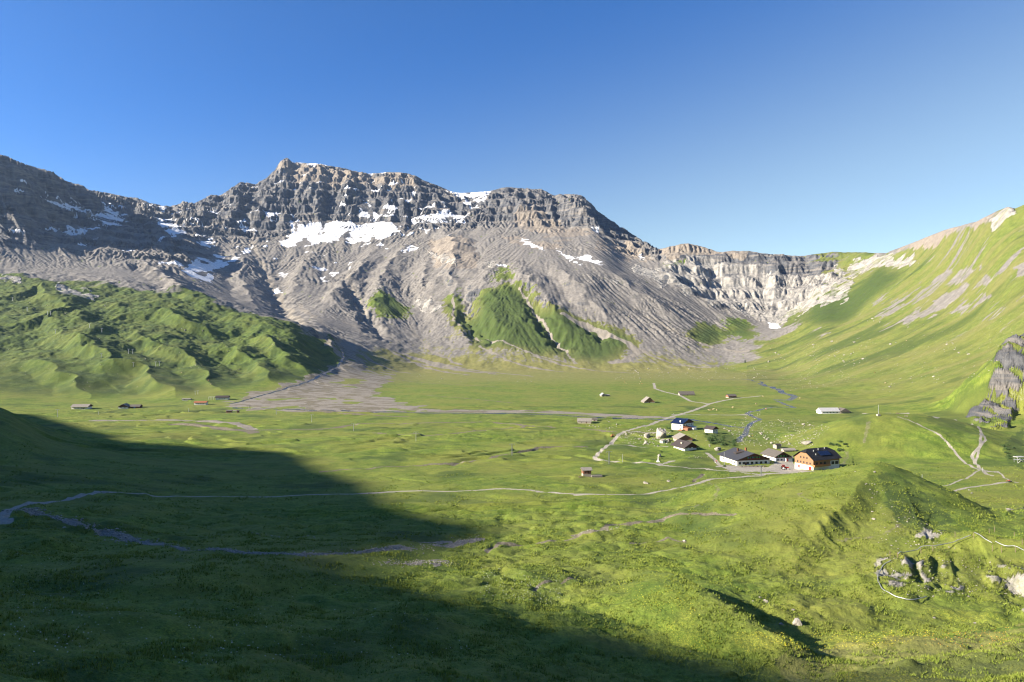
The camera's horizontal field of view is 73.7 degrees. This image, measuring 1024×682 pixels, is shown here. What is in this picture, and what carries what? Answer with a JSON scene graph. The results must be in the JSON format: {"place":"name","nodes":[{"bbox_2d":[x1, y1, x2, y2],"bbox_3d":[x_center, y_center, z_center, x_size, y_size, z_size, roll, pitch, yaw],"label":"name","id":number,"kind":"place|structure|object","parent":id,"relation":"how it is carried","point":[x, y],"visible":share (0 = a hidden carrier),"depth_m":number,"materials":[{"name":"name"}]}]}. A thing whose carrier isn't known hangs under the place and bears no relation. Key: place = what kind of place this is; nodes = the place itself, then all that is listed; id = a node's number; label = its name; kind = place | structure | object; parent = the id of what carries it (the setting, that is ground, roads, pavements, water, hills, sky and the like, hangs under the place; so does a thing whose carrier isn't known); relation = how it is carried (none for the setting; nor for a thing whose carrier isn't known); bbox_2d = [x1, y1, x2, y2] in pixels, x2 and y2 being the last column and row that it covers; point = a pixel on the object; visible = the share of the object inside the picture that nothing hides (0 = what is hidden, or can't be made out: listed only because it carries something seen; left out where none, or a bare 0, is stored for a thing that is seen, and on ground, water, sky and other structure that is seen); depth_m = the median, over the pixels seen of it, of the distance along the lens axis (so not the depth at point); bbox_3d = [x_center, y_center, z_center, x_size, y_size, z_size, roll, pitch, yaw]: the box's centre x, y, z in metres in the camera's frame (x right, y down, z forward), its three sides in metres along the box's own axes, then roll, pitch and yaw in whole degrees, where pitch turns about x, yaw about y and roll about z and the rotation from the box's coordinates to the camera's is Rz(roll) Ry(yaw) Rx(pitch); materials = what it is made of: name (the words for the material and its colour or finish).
{"place":"outdoors","nodes":[
{"label":"outdoors","id":0,"kind":"place"},
{"bbox_2d":[0,155,183,278],"bbox_3d":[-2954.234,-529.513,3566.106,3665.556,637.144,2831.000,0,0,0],"label":"mountain","id":1,"kind":"structure","parent":0,"point":[34,212],"depth_m":2677.78,"materials":[{"name":"grey stone"}]},
{"bbox_2d":[0,273,349,399],"bbox_3d":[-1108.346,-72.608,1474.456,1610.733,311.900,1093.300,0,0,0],"label":"hill","id":2,"kind":"structure","parent":0,"point":[243,337],"depth_m":1373.65,"materials":[{"name":"green plant"}]},
{"bbox_2d":[0,158,709,372],"bbox_3d":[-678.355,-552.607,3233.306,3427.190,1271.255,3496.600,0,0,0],"label":"mountain","id":3,"kind":"structure","parent":0,"point":[448,297],"depth_m":2701.67,"materials":[{"name":"grey stone"}]},
{"bbox_2d":[10,163,781,328],"bbox_3d":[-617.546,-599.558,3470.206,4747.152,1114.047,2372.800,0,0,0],"label":"snow","id":4,"kind":"structure","parent":3,"relation":"on","point":[333,230],"depth_m":3495.08,"materials":[{"name":"white snow"}]},
{"bbox_2d":[0,383,1018,523],"bbox_3d":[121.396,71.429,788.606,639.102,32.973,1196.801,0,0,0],"label":"path","id":5,"kind":"structure","parent":0,"point":[774,467],"depth_m":439.38,"materials":[{"name":"grey gravel"}]},
{"bbox_2d":[784,456,792,461],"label":"shed","id":6,"kind":"structure","parent":5,"relation":"on","point":[788,459],"depth_m":479.13,"materials":[{"name":"white paint"}]},
{"bbox_2d":[0,432,1023,681],"bbox_3d":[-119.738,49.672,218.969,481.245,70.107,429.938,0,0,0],"label":"foreground slope","id":7,"kind":"structure","parent":0,"point":[155,626],"depth_m":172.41,"materials":[{"name":"green plant"}]},
{"bbox_2d":[2,507,616,567],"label":"brook stones","id":8,"kind":"object","parent":7,"relation":"on","point":[29,511],"visible":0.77,"depth_m":216.10,"materials":[{"name":"stone"}]},
{"bbox_2d":[4,565,1011,664],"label":"flowers","id":9,"kind":"object","parent":7,"relation":"on","point":[530,599],"visible":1,"depth_m":141.55,"materials":[{"name":"white plant"}]},
{"bbox_2d":[580,467,602,476],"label":"hut","id":10,"kind":"object","parent":7,"relation":"on","point":[586,471],"visible":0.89,"depth_m":410.66,"materials":[{"name":"wood"}]},
{"bbox_2d":[0,252,1023,479],"bbox_3d":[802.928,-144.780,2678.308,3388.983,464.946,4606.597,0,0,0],"label":"valley floor","id":11,"kind":"structure","parent":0,"point":[427,442],"depth_m":677.82,"materials":[{"name":"green plant"}]},
{"bbox_2d":[70,404,92,409],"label":"farmhouse","id":12,"kind":"object","parent":11,"relation":"on","point":[81,406],"visible":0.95,"depth_m":849.29,"materials":[{"name":"white paint"}]},
{"bbox_2d":[118,403,129,408],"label":"farmhouse","id":13,"kind":"object","parent":11,"relation":"on","point":[125,406],"visible":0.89,"depth_m":859.35,"materials":[{"name":"white paint"}]},
{"bbox_2d":[129,404,142,407],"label":"barn","id":14,"kind":"structure","parent":11,"relation":"on","point":[135,405],"depth_m":864.00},
{"bbox_2d":[193,401,207,404],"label":"white house","id":15,"kind":"structure","parent":11,"relation":"on","point":[200,402],"depth_m":905.39,"materials":[{"name":"paint"}]},
{"bbox_2d":[215,395,229,399],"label":"lift station","id":16,"kind":"object","parent":11,"relation":"on","point":[222,397],"visible":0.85,"depth_m":971.88,"materials":[{"name":"white paint"}]},
{"bbox_2d":[92,366,675,429],"bbox_3d":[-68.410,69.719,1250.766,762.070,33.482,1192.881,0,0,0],"label":"gravel plain","id":17,"kind":"structure","parent":11,"relation":"on","point":[310,393],"depth_m":1009.22,"materials":[{"name":"grey gravel"}]},
{"bbox_2d":[4,299,1013,596],"bbox_3d":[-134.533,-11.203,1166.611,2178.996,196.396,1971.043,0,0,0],"label":"scattered stones","id":18,"kind":"object","parent":11,"relation":"on","point":[754,445],"visible":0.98,"depth_m":604.13,"materials":[{"name":"stone"}]},
{"bbox_2d":[577,418,591,423],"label":"stone hut","id":19,"kind":"object","parent":11,"relation":"on","point":[585,420],"visible":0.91,"depth_m":711.02,"materials":[{"name":"grey stone"}]},
{"bbox_2d":[641,396,654,402],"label":"alpine hut","id":20,"kind":"object","parent":11,"relation":"on","point":[646,399],"visible":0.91,"depth_m":944.15,"materials":[{"name":"stone"}]},
{"bbox_2d":[656,428,666,438],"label":"boulder","id":21,"kind":"object","parent":11,"relation":"on","point":[660,433],"visible":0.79,"depth_m":588.18,"materials":[{"name":"stone"}]},
{"bbox_2d":[672,432,692,441],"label":"barn","id":22,"kind":"structure","parent":11,"relation":"on","point":[681,436],"depth_m":567.83,"materials":[{"name":"stone"}]},
{"bbox_2d":[670,418,695,430],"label":"hotel","id":23,"kind":"structure","parent":11,"relation":"on","point":[681,424],"depth_m":644.99,"materials":[{"name":"white paint"}]},
{"bbox_2d":[670,439,698,450],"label":"barn","id":24,"kind":"structure","parent":11,"relation":"on","point":[682,445],"depth_m":525.25,"materials":[{"name":"white paint"}]},
{"bbox_2d":[678,391,694,394],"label":"long barn","id":25,"kind":"structure","parent":11,"relation":"on","point":[686,393],"depth_m":1075.12,"materials":[{"name":"wood"}]},
{"bbox_2d":[703,425,718,432],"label":"house","id":26,"kind":"structure","parent":11,"relation":"on","point":[710,429],"depth_m":601.43,"materials":[{"name":"white paint"}]},
{"bbox_2d":[725,394,736,397],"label":"alpine hut","id":27,"kind":"object","parent":11,"relation":"on","point":[731,395],"visible":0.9,"depth_m":1018.44,"materials":[{"name":"stone"}]},
{"bbox_2d":[717,447,770,465],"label":"inn","id":28,"kind":"structure","parent":11,"relation":"on","point":[736,456],"depth_m":470.28,"materials":[{"name":"white paint"}]},
{"bbox_2d":[760,448,791,461],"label":"guest house","id":29,"kind":"structure","parent":11,"relation":"on","point":[775,455],"depth_m":481.33,"materials":[{"name":"white paint"}]},
{"bbox_2d":[772,443,780,448],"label":"stone hut","id":30,"kind":"object","parent":11,"relation":"on","point":[777,446],"visible":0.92,"depth_m":530.50,"materials":[{"name":"grey stone"}]},
{"bbox_2d":[781,448,795,451],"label":"stone hut","id":31,"kind":"object","parent":11,"relation":"on","point":[788,449],"visible":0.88,"depth_m":517.97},
{"bbox_2d":[815,407,850,413],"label":"cowshed","id":32,"kind":"structure","parent":11,"relation":"on","point":[840,410],"depth_m":795.25,"materials":[{"name":"white paint"}]},
{"bbox_2d":[0,0,1023,255],"label":"sky","id":33,"kind":"structure","parent":0,"point":[786,127],"materials":[{"name":"blue"}]},
{"bbox_2d":[230,349,798,441],"bbox_3d":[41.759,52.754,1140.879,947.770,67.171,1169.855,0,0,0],"label":"stream","id":34,"kind":"structure","parent":0,"point":[747,429],"depth_m":842.37,"materials":[{"name":"grey liquid"}]},
{"bbox_2d":[654,243,852,371],"bbox_3d":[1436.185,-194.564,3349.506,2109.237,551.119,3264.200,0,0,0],"label":"limestone ridge","id":35,"kind":"structure","parent":0,"point":[714,310],"depth_m":2615.20,"materials":[{"name":"grey stone"}]},
{"bbox_2d":[710,462,1023,681],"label":"hill","id":36,"kind":"structure","parent":0,"point":[852,616],"depth_m":201.25,"materials":[{"name":"green plant"}]},
{"bbox_2d":[792,618,802,625],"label":"boulder","id":37,"kind":"object","parent":36,"relation":"on","point":[796,621],"visible":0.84,"depth_m":162.25,"materials":[{"name":"stone"}]},
{"bbox_2d":[877,560,926,599],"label":"pipe","id":38,"kind":"object","parent":36,"relation":"on","point":[891,593],"visible":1,"depth_m":182.34,"materials":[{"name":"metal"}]},
{"bbox_2d":[898,535,970,553],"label":"footpath","id":39,"kind":"structure","parent":36,"relation":"on","point":[934,545],"depth_m":216.03,"materials":[{"name":"grey gravel"}]},
{"bbox_2d":[768,205,1023,399],"bbox_3d":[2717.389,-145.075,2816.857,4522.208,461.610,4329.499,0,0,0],"label":"slope","id":40,"kind":"structure","parent":0,"point":[973,270],"depth_m":1458.57,"materials":[{"name":"green plant"}]},
{"bbox_2d":[798,413,1023,478],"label":"hill","id":41,"kind":"structure","parent":0,"point":[893,439],"depth_m":496.59,"materials":[{"name":"green plant"}]},
{"bbox_2d":[801,441,810,444],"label":"boulder","id":42,"kind":"object","parent":41,"relation":"on","point":[806,442],"visible":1,"depth_m":528.17,"materials":[{"name":"stone"}]},
{"bbox_2d":[792,447,841,469],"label":"chalet","id":43,"kind":"object","parent":41,"relation":"on","point":[825,458],"visible":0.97,"depth_m":440.00,"materials":[{"name":"orange paint"}]}
]}

